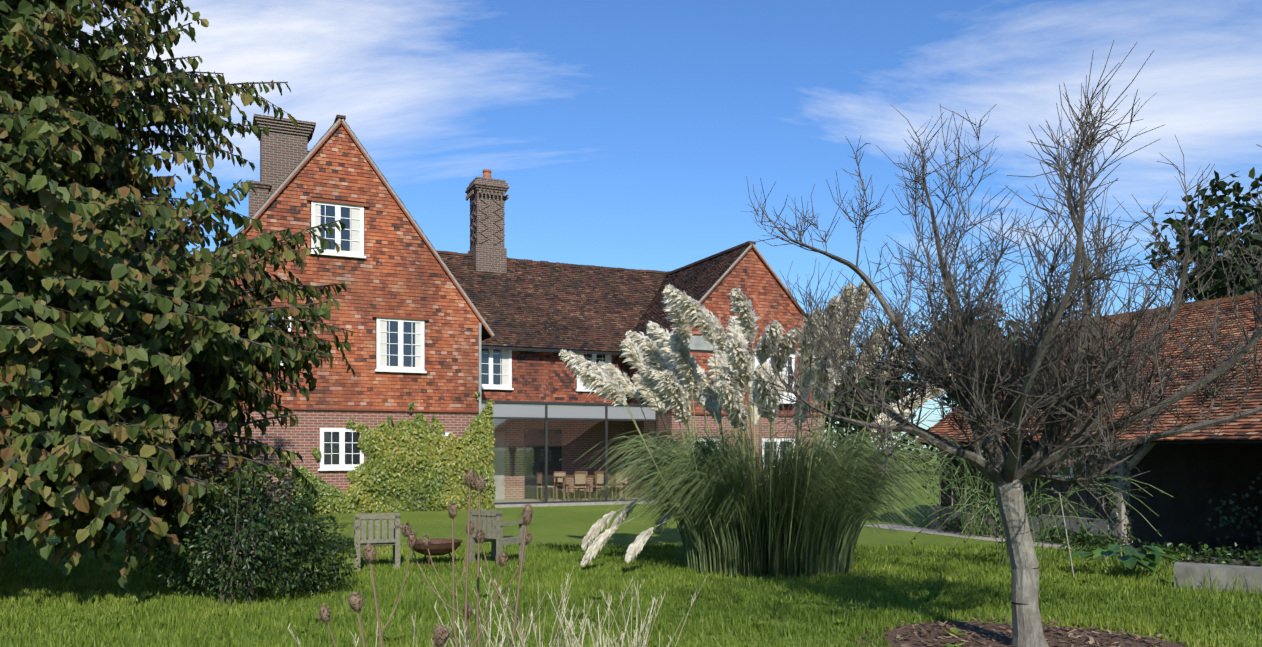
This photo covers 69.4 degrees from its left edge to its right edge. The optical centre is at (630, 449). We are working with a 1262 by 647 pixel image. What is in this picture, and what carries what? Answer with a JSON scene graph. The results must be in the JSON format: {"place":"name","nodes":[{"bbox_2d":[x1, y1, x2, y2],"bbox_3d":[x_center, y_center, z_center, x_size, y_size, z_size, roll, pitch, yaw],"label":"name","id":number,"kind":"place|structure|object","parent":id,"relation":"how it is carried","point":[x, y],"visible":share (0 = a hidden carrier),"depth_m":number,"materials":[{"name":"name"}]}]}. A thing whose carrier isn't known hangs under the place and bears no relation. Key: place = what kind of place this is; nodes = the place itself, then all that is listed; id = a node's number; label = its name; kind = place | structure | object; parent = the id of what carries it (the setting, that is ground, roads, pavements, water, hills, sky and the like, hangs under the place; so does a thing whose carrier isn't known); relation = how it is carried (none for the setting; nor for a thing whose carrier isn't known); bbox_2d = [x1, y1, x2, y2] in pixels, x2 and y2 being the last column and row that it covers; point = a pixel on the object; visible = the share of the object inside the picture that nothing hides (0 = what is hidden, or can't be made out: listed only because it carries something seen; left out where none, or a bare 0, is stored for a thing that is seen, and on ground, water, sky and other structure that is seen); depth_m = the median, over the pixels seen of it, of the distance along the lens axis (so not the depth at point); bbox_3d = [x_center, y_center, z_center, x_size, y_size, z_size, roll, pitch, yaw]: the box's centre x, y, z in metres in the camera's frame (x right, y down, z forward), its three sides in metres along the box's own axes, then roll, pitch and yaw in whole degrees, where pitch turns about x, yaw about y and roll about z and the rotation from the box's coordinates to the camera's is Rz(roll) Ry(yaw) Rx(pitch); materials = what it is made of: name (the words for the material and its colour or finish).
{"place":"outdoors","nodes":[
{"label":"outdoors","id":0,"kind":"place"},
{"bbox_2d":[0,450,1261,646],"bbox_3d":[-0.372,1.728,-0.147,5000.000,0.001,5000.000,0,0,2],"label":"ground","id":1,"kind":"structure","parent":0,"point":[561,525],"depth_m":13.72,"materials":[{"name":"green plant"}]},
{"bbox_2d":[0,0,354,590],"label":"tree","id":2,"kind":"object","parent":1,"relation":"on","point":[35,139],"depth_m":10.26,"materials":[{"name":"green plant"}]},
{"bbox_2d":[124,455,361,606],"bbox_3d":[-4.701,0.916,10.691,2.649,1.713,1.872,0,0,17],"label":"shrub","id":3,"kind":"object","parent":1,"relation":"on","point":[242,560],"visible":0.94,"depth_m":10.37,"materials":[{"name":"green plant"}]},
{"bbox_2d":[353,513,401,571],"bbox_3d":[-3.706,1.318,13.292,0.660,0.820,0.640,0,0,-18],"label":"garden chair","id":4,"kind":"object","parent":1,"relation":"on","point":[394,533],"visible":0.96,"depth_m":13.01,"materials":[{"name":"grey wood"}]},
{"bbox_2d":[317,469,538,646],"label":"dried flowers","id":5,"kind":"object","parent":1,"relation":"on","point":[441,634],"visible":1,"depth_m":4.76,"materials":[{"name":"beige plant"}]},
{"bbox_2d":[407,538,462,566],"bbox_3d":[-2.910,1.546,13.546,0.820,0.376,0.820,0,0,2],"label":"fire bowl","id":6,"kind":"object","parent":1,"relation":"on","point":[439,546],"visible":0.73,"depth_m":13.33,"materials":[{"name":"metal"}]},
{"bbox_2d":[467,509,524,564],"bbox_3d":[-2.036,1.318,13.934,0.660,0.820,0.640,0,0,32],"label":"garden chair","id":7,"kind":"object","parent":1,"relation":"on","point":[497,539],"visible":0.83,"depth_m":13.71,"materials":[{"name":"grey wood"}]},
{"bbox_2d":[288,567,705,646],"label":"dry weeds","id":8,"kind":"object","parent":1,"relation":"on","point":[582,632],"visible":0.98,"depth_m":5.58,"materials":[{"name":"beige plant"}]},
{"bbox_2d":[192,114,823,514],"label":"house","id":9,"kind":"structure","parent":1,"relation":"on","point":[442,336],"depth_m":26.12,"materials":[{"name":"brick"}]},
{"bbox_2d":[280,392,495,514],"bbox_3d":[-6.567,0.081,25.218,5.804,3.522,0.470,0,0,-25],"label":"climber ivy","id":10,"kind":"object","parent":9,"relation":"attached to","point":[370,485],"visible":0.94,"depth_m":25.45,"materials":[{"name":"green plant"}]},
{"bbox_2d":[481,400,657,504],"bbox_3d":[-2.377,0.083,29.348,6.010,3.110,2.495,0,0,-25],"label":"glass extension","id":11,"kind":"object","parent":9,"relation":"on","point":[539,450],"visible":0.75,"depth_m":29.76,"materials":[{"name":"grey"}]},
{"bbox_2d":[623,355,645,403],"bbox_3d":[0.170,-2.409,30.766,0.156,2.035,1.958,0,0,-25],"label":"window","id":12,"kind":"structure","parent":9,"relation":"attached to","point":[626,369],"depth_m":31.27,"materials":[{"name":"wood"}]},
{"bbox_2d":[0,540,1261,646],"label":"grass blades","id":13,"kind":"object","parent":1,"relation":"on","point":[42,602],"depth_m":10.19,"materials":[{"name":"green plant"}]},
{"bbox_2d":[8,548,1257,646],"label":"lawn weeds","id":14,"kind":"object","parent":1,"relation":"on","point":[954,630],"visible":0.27,"depth_m":9.17,"materials":[{"name":"green plant"}]},
{"bbox_2d":[826,417,938,472],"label":"hedge","id":15,"kind":"object","parent":1,"relation":"on","point":[918,452],"visible":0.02,"depth_m":68.92,"materials":[{"name":"green plant"}]},
{"bbox_2d":[853,621,1187,646],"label":"mulch ring","id":16,"kind":"object","parent":1,"relation":"on","point":[891,636],"depth_m":8.37,"materials":[{"name":"brown wood"}]},
{"bbox_2d":[723,41,1261,646],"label":"apple tree","id":17,"kind":"object","parent":16,"relation":"on","point":[1063,395],"visible":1,"depth_m":7.67,"materials":[{"name":"grey plant"}]},
{"bbox_2d":[870,616,1196,646],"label":"mulch chips","id":18,"kind":"object","parent":16,"relation":"on","point":[1002,634],"visible":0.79,"depth_m":8.39,"materials":[{"name":"brown wood"}]},
{"bbox_2d":[824,167,1261,450],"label":"trees","id":19,"kind":"object","parent":1,"relation":"on","point":[1220,288],"visible":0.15,"depth_m":42.49,"materials":[{"name":"green plant"}]},
{"bbox_2d":[1059,493,1074,576],"bbox_3d":[5.879,1.153,12.298,0.201,1.153,0.022,0,0,36],"label":"garden stake","id":20,"kind":"object","parent":1,"relation":"on","point":[1066,536],"visible":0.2,"depth_m":12.29,"materials":[{"name":"grey wood"}]},
{"bbox_2d":[915,292,1261,563],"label":"barn","id":21,"kind":"structure","parent":1,"relation":"on","point":[1190,471],"depth_m":16.60,"materials":[{"name":"tile"}]},
{"bbox_2d":[1174,562,1261,593],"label":"wall","id":22,"kind":"structure","parent":1,"relation":"on","point":[1196,570],"depth_m":11.12,"materials":[{"name":"concrete"}]},
{"bbox_2d":[51,0,1261,449],"label":"sky","id":23,"kind":"structure","parent":0,"point":[627,134],"materials":[{"name":"blue"}]},
{"bbox_2d":[558,282,963,576],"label":"pampas grass","id":24,"kind":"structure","parent":0,"point":[738,511],"depth_m":12.31,"materials":[{"name":"green plant"}]},
{"bbox_2d":[861,524,1092,549],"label":"path","id":25,"kind":"structure","parent":0,"point":[933,531],"depth_m":18.74,"materials":[{"name":"grey concrete"}]},
{"bbox_2d":[898,396,1261,595],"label":"garden plants","id":26,"kind":"object","parent":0,"point":[1131,559],"visible":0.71,"depth_m":13.47,"materials":[{"name":"green plant"}]},
{"bbox_2d":[1054,549,1261,568],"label":"soil strip","id":27,"kind":"object","parent":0,"point":[1233,563],"depth_m":14.06,"materials":[{"name":"brown soil"}]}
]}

